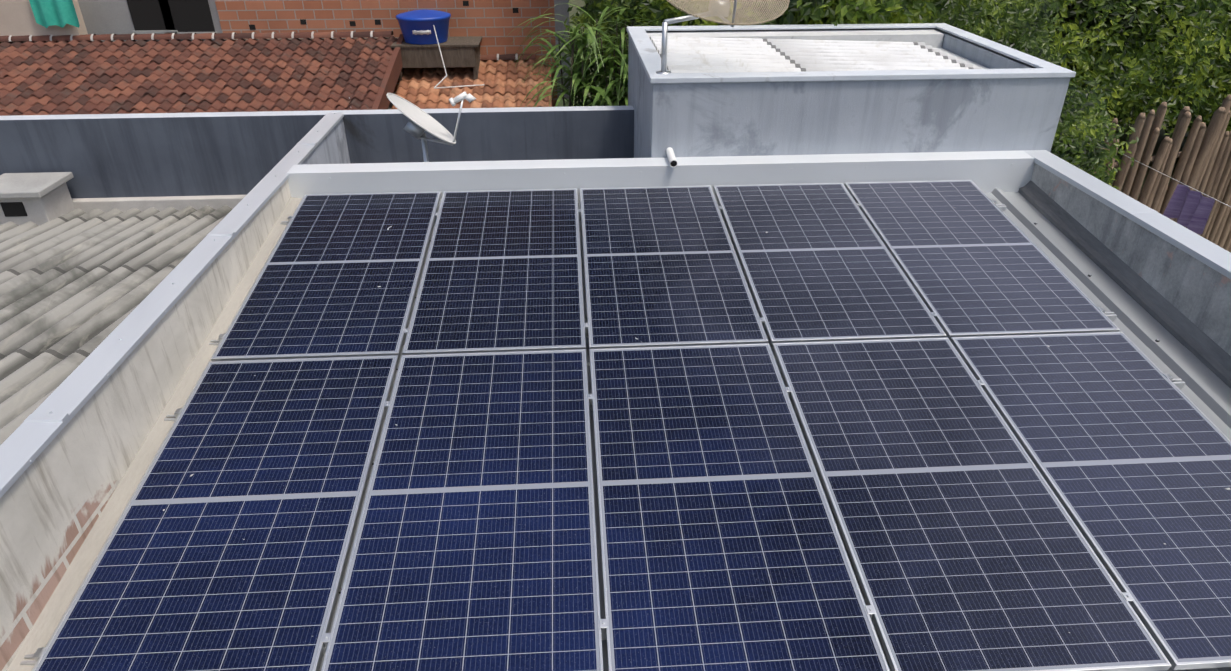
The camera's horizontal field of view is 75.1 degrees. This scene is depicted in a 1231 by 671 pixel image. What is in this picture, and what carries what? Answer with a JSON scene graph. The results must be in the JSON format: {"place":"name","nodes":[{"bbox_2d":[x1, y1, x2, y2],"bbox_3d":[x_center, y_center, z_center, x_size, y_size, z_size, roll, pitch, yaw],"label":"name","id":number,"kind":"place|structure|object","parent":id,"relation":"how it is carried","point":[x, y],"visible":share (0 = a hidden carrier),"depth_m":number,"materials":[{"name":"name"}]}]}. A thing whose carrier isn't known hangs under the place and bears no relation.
{"place":"outdoors","nodes":[
{"label":"outdoors","id":0,"kind":"place"},
{"bbox_2d":[386,91,475,161],"bbox_3d":[-1.577,-1.347,6.935,0.680,1.473,0.577,16,33,25],"label":"satellite dish","id":1,"kind":"object","parent":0,"point":[419,123],"depth_m":6.75,"materials":[{"name":"paint"}]},
{"bbox_2d":[557,98,624,106],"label":"planter bank","id":2,"kind":"structure","parent":0,"point":[560,103],"depth_m":11.90,"materials":[{"name":"soil"}]},
{"bbox_2d":[512,13,628,106],"bbox_3d":[-0.491,-3.315,10.138,2.117,1.522,2.005,16,33,26],"label":"cane plant","id":3,"kind":"object","parent":2,"relation":"on","point":[587,36],"visible":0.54,"depth_m":9.83,"materials":[{"name":"green plant"}]},
{"bbox_2d":[516,21,627,106],"bbox_3d":[-0.341,-3.098,9.806,1.809,1.471,1.914,-2,30,-3],"label":"cane plant","id":4,"kind":"object","parent":2,"relation":"on","point":[574,75],"visible":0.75,"depth_m":9.63,"materials":[{"name":"green plant"}]},
{"bbox_2d":[495,17,656,106],"bbox_3d":[-0.292,-3.310,10.199,2.286,1.453,1.729,4,30,7],"label":"cane plant","id":5,"kind":"object","parent":2,"relation":"on","point":[577,52],"visible":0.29,"depth_m":9.98,"materials":[{"name":"green plant"}]},
{"bbox_2d":[525,3,648,106],"bbox_3d":[-0.276,-3.460,10.364,1.981,1.550,1.858,-2,30,-3],"label":"cane plant","id":6,"kind":"object","parent":2,"relation":"on","point":[603,14],"visible":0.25,"depth_m":10.01,"materials":[{"name":"green plant"}]},
{"bbox_2d":[548,31,628,105],"bbox_3d":[-0.028,-3.000,9.773,2.326,1.335,1.744,-2,30,-3],"label":"cane plant","id":7,"kind":"object","parent":2,"relation":"on","point":[622,61],"visible":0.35,"depth_m":9.53,"materials":[{"name":"green plant"}]},
{"bbox_2d":[527,9,649,106],"bbox_3d":[0.072,-3.387,10.332,1.990,1.454,1.640,13,32,22],"label":"cane plant","id":8,"kind":"object","parent":2,"relation":"on","point":[616,45],"visible":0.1,"depth_m":10.17,"materials":[{"name":"green plant"}]},
{"bbox_2d":[527,19,661,105],"bbox_3d":[-0.012,-3.074,9.759,2.159,1.476,1.800,-2,30,-3],"label":"cane plant","id":9,"kind":"object","parent":2,"relation":"on","point":[612,82],"visible":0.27,"depth_m":9.48,"materials":[{"name":"green plant"}]},
{"bbox_2d":[569,27,627,105],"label":"cane plant","id":10,"kind":"object","parent":2,"relation":"on","point":[598,94],"visible":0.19,"depth_m":9.64,"materials":[{"name":"green plant"}]},
{"bbox_2d":[569,0,1230,252],"bbox_3d":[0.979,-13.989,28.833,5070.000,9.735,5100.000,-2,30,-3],"label":"ground","id":11,"kind":"structure","parent":0,"point":[580,3],"depth_m":12.49,"materials":[{"name":"green plant"}]},
{"bbox_2d":[0,0,87,42],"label":"pale wall","id":12,"kind":"structure","parent":11,"relation":"on","point":[17,17],"depth_m":16.17,"materials":[{"name":"white paint"}]},
{"bbox_2d":[29,0,79,27],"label":"teal clothes","id":13,"kind":"object","parent":12,"relation":"attached to","point":[59,13],"visible":1,"depth_m":15.91,"materials":[{"name":"fabric"}]},
{"bbox_2d":[0,205,231,444],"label":"corrugated roof","id":14,"kind":"structure","parent":11,"relation":"on","point":[78,287],"depth_m":6.01,"materials":[{"name":"grey concrete"}]},
{"bbox_2d":[0,172,74,225],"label":"neighbour vent box","id":15,"kind":"object","parent":14,"relation":"on","point":[38,199],"visible":0.85,"depth_m":7.47,"materials":[{"name":"grey concrete"}]},
{"bbox_2d":[0,179,290,670],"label":"parapet","id":16,"kind":"structure","parent":11,"relation":"on","point":[55,498],"depth_m":3.57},
{"bbox_2d":[0,97,349,497],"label":"cap","id":17,"kind":"object","parent":16,"relation":"on","point":[29,439],"visible":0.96,"depth_m":4.00,"materials":[{"name":"grey concrete"}]},
{"bbox_2d":[78,0,221,41],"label":"rendered wall windows","id":18,"kind":"structure","parent":11,"relation":"on","point":[101,17],"depth_m":16.51,"materials":[{"name":"white paint"}]},
{"bbox_2d":[0,106,633,197],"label":"wall","id":19,"kind":"structure","parent":11,"relation":"on","point":[163,154],"depth_m":7.83,"materials":[{"name":"grey concrete"}]},
{"bbox_2d":[72,195,245,212],"bbox_3d":[-7.117,-1.213,7.850,8.760,0.160,0.100,-2,30,-3],"label":"roof flashing","id":20,"kind":"object","parent":19,"relation":"attached to","point":[141,204],"depth_m":7.94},
{"bbox_2d":[301,118,349,164],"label":"terrace parapet","id":21,"kind":"structure","parent":11,"relation":"on","point":[331,147],"depth_m":7.38,"materials":[{"name":"grey concrete"}]},
{"bbox_2d":[215,0,557,106],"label":"brick wall","id":22,"kind":"structure","parent":11,"relation":"on","point":[493,23],"depth_m":16.79,"materials":[{"name":"orange"}]},
{"bbox_2d":[391,53,551,108],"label":"tile roof","id":23,"kind":"structure","parent":22,"relation":"attached to","point":[500,78],"depth_m":16.48,"materials":[{"name":"orange tile"}]},
{"bbox_2d":[391,36,481,79],"bbox_3d":[-3.684,-5.809,16.781,1.750,0.690,1.000,-2,30,-3],"label":"tank stand","id":24,"kind":"object","parent":23,"relation":"on","point":[460,51],"visible":0.65,"depth_m":16.33,"materials":[{"name":"brown wood"}]},
{"bbox_2d":[396,9,450,44],"bbox_3d":[-3.906,-6.346,16.402,1.098,0.598,1.098,-2,30,-3],"label":"blue water tank","id":25,"kind":"object","parent":24,"relation":"on","point":[416,27],"visible":1,"depth_m":16.08,"materials":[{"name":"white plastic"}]},
{"bbox_2d":[433,25,483,88],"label":"tank pipes","id":26,"kind":"object","parent":23,"relation":"on","point":[435,87],"visible":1,"depth_m":16.14,"materials":[{"name":"white plastic"}]},
{"bbox_2d":[554,0,570,98],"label":"concrete column","id":27,"kind":"structure","parent":11,"relation":"on","point":[561,8],"depth_m":17.05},
{"bbox_2d":[564,0,639,79],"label":"tree","id":28,"kind":"object","parent":11,"relation":"on","point":[590,7],"visible":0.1,"depth_m":14.04,"materials":[{"name":"green plant"}]},
{"bbox_2d":[20,200,1184,665],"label":"panel clamps","id":29,"kind":"object","parent":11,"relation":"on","point":[326,638],"visible":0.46,"depth_m":4.21,"materials":[{"name":"metal"}]},
{"bbox_2d":[32,355,398,670],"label":"solar panel","id":30,"kind":"object","parent":29,"relation":"on","point":[226,545],"visible":0.98,"depth_m":3.48,"materials":[{"name":"glass"}]},
{"bbox_2d":[210,191,440,360],"bbox_3d":[-1.810,-0.480,5.360,1.038,0.036,2.094,-2,36,-3],"label":"solar panel","id":31,"kind":"object","parent":29,"relation":"attached to","point":[339,275],"visible":0.9,"depth_m":5.14,"materials":[{"name":"glass"}]},
{"bbox_2d":[321,349,602,670],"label":"solar panel","id":32,"kind":"object","parent":29,"relation":"attached to","point":[474,547],"visible":1,"depth_m":3.50,"materials":[{"name":"glass"}]},
{"bbox_2d":[402,188,585,354],"bbox_3d":[-0.754,-0.514,5.417,1.038,0.036,2.094,-2,36,-3],"label":"solar panel","id":33,"kind":"object","parent":29,"relation":"attached to","point":[502,271],"visible":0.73,"depth_m":5.20,"materials":[{"name":"glass"}]},
{"bbox_2d":[580,185,767,348],"bbox_3d":[0.302,-0.547,5.474,1.038,0.036,2.094,-2,36,-3],"label":"solar panel","id":34,"kind":"object","parent":29,"relation":"attached to","point":[662,267],"visible":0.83,"depth_m":5.26,"materials":[{"name":"glass"}]},
{"bbox_2d":[589,343,889,670],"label":"solar panel","id":35,"kind":"object","parent":29,"relation":"attached to","point":[722,547],"visible":0.98,"depth_m":3.52,"materials":[{"name":"glass"}]},
{"bbox_2d":[713,183,945,345],"bbox_3d":[1.358,-0.581,5.532,1.038,0.036,2.094,-2,36,-3],"label":"solar panel","id":36,"kind":"object","parent":29,"relation":"attached to","point":[818,262],"visible":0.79,"depth_m":5.32,"materials":[{"name":"glass"}]},
{"bbox_2d":[772,337,1170,670],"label":"solar panel","id":37,"kind":"object","parent":29,"relation":"attached to","point":[968,547],"visible":0.98,"depth_m":3.54,"materials":[{"name":"glass"}]},
{"bbox_2d":[844,180,1119,339],"bbox_3d":[2.414,-0.614,5.589,1.038,0.036,2.094,-2,36,-3],"label":"solar panel","id":38,"kind":"object","parent":29,"relation":"attached to","point":[971,258],"visible":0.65,"depth_m":5.38,"materials":[{"name":"glass"}]},
{"bbox_2d":[950,332,1230,669],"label":"solar panel","id":39,"kind":"object","parent":29,"relation":"on","point":[1124,441],"visible":0.9,"depth_m":3.84,"materials":[{"name":"glass"}]},
{"bbox_2d":[582,0,692,42],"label":"foliage","id":40,"kind":"object","parent":11,"relation":"on","point":[634,10],"visible":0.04,"depth_m":10.28,"materials":[{"name":"green plant"}]},
{"bbox_2d":[319,188,1230,670],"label":"roof","id":41,"kind":"structure","parent":11,"relation":"on","point":[1205,390],"depth_m":4.92,"materials":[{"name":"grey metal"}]},
{"bbox_2d":[6,180,1230,670],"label":"roof edge fillets","id":42,"kind":"object","parent":41,"relation":"on","point":[1184,330],"visible":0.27,"depth_m":4.68,"materials":[{"name":"beige concrete"}]},
{"bbox_2d":[339,222,1158,593],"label":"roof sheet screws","id":43,"kind":"object","parent":41,"relation":"attached to","point":[415,296],"visible":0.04,"depth_m":4.80,"materials":[{"name":"metal"}]},
{"bbox_2d":[626,0,974,25],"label":"bush","id":44,"kind":"object","parent":11,"relation":"on","point":[812,12],"visible":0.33,"depth_m":8.55,"materials":[{"name":"green plant"}]},
{"bbox_2d":[628,28,1070,157],"bbox_3d":[1.869,-0.263,8.620,3.320,5.415,2.430,-2,30,-3],"label":"tank housing","id":45,"kind":"object","parent":11,"relation":"on","point":[811,117],"visible":0.08,"depth_m":6.40,"materials":[{"name":"paint"}]},
{"bbox_2d":[666,147,677,166],"bbox_3d":[0.441,-1.412,6.331,0.060,0.090,0.272,-2,30,-4],"label":"overflow pipe","id":46,"kind":"object","parent":45,"relation":"attached to","point":[671,157],"visible":1,"depth_m":6.27,"materials":[{"name":"white plastic"}]},
{"bbox_2d":[656,0,789,74],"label":"satellite dish","id":47,"kind":"object","parent":45,"relation":"on","point":[720,9],"visible":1,"depth_m":6.16,"materials":[{"name":"beige metal"}]},
{"bbox_2d":[647,30,988,70],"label":"wall","id":48,"kind":"structure","parent":45,"relation":"on","point":[933,39],"depth_m":8.07,"materials":[{"name":"grey concrete"}]},
{"bbox_2d":[650,36,981,72],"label":"corrugated roof","id":49,"kind":"structure","parent":48,"relation":"on","point":[704,55],"depth_m":7.24,"materials":[{"name":"white metal"}]},
{"bbox_2d":[626,23,1075,83],"bbox_3d":[1.867,-2.608,7.284,3.360,0.042,2.470,-2,30,-3],"label":"parapet coping","id":50,"kind":"object","parent":45,"relation":"on","point":[648,54],"visible":0.98,"depth_m":6.32,"materials":[{"name":"grey concrete"}]},
{"bbox_2d":[911,0,1066,65],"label":"shrub","id":51,"kind":"object","parent":11,"relation":"on","point":[985,18],"visible":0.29,"depth_m":8.48,"materials":[{"name":"green plant"}]},
{"bbox_2d":[1050,75,1138,188],"bbox_3d":[4.051,-1.494,7.669,1.254,1.922,1.506,-2,30,-3],"label":"shrub","id":52,"kind":"object","parent":11,"relation":"on","point":[1077,134],"visible":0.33,"depth_m":7.08,"materials":[{"name":"green plant"}]},
{"bbox_2d":[998,0,1230,156],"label":"foliage","id":53,"kind":"object","parent":11,"relation":"on","point":[1126,59],"visible":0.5,"depth_m":9.23,"materials":[{"name":"green plant"}]},
{"bbox_2d":[1031,163,1230,355],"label":"parapet","id":54,"kind":"structure","parent":11,"relation":"on","point":[1196,292],"depth_m":5.14,"materials":[{"name":"grey concrete"}]},
{"bbox_2d":[1023,150,1230,278],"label":"cap","id":55,"kind":"object","parent":54,"relation":"on","point":[1217,258],"visible":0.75,"depth_m":5.36,"materials":[{"name":"grey concrete"}]},
{"bbox_2d":[1091,94,1230,251],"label":"fence stakes","id":56,"kind":"object","parent":11,"relation":"on","point":[1203,165],"visible":0.31,"depth_m":8.17,"materials":[{"name":"brown wood"}]},
{"bbox_2d":[1123,154,1230,233],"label":"washing","id":57,"kind":"object","parent":56,"relation":"attached to","point":[1188,208],"visible":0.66,"depth_m":6.87,"materials":[{"name":"purple fabric"}]},
{"bbox_2d":[1095,0,1230,149],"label":"foliage","id":58,"kind":"object","parent":11,"relation":"on","point":[1206,119],"visible":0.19,"depth_m":10.01,"materials":[{"name":"green plant"}]},
{"bbox_3d":[0.429,0.707,7.570,5.910,4.770,0.170,-2,30,-3],"label":"parapet","id":59,"kind":"object","parent":11,"relation":"on","visible":0},
{"bbox_2d":[286,150,1034,201],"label":"parapet wall","id":60,"kind":"structure","parent":59,"relation":"attached to","point":[991,171],"depth_m":6.33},
{"bbox_3d":[-9.606,-2.393,15.244,10.520,2.570,5.700,-2,30,-3],"label":"big house body","id":61,"kind":"object","parent":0,"visible":0},
{"bbox_2d":[0,31,397,115],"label":"tile roof","id":62,"kind":"structure","parent":61,"relation":"on","point":[79,74],"depth_m":15.20,"materials":[{"name":"brown tile"}]},
{"bbox_2d":[371,34,404,109],"bbox_3d":[-4.248,-4.113,14.478,0.100,1.570,6.000,-2,30,-3],"label":"roof edge board","id":63,"kind":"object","parent":62,"relation":"attached to","point":[389,80],"visible":0.33,"depth_m":15.25,"materials":[{"name":"brown wood"}]}
]}

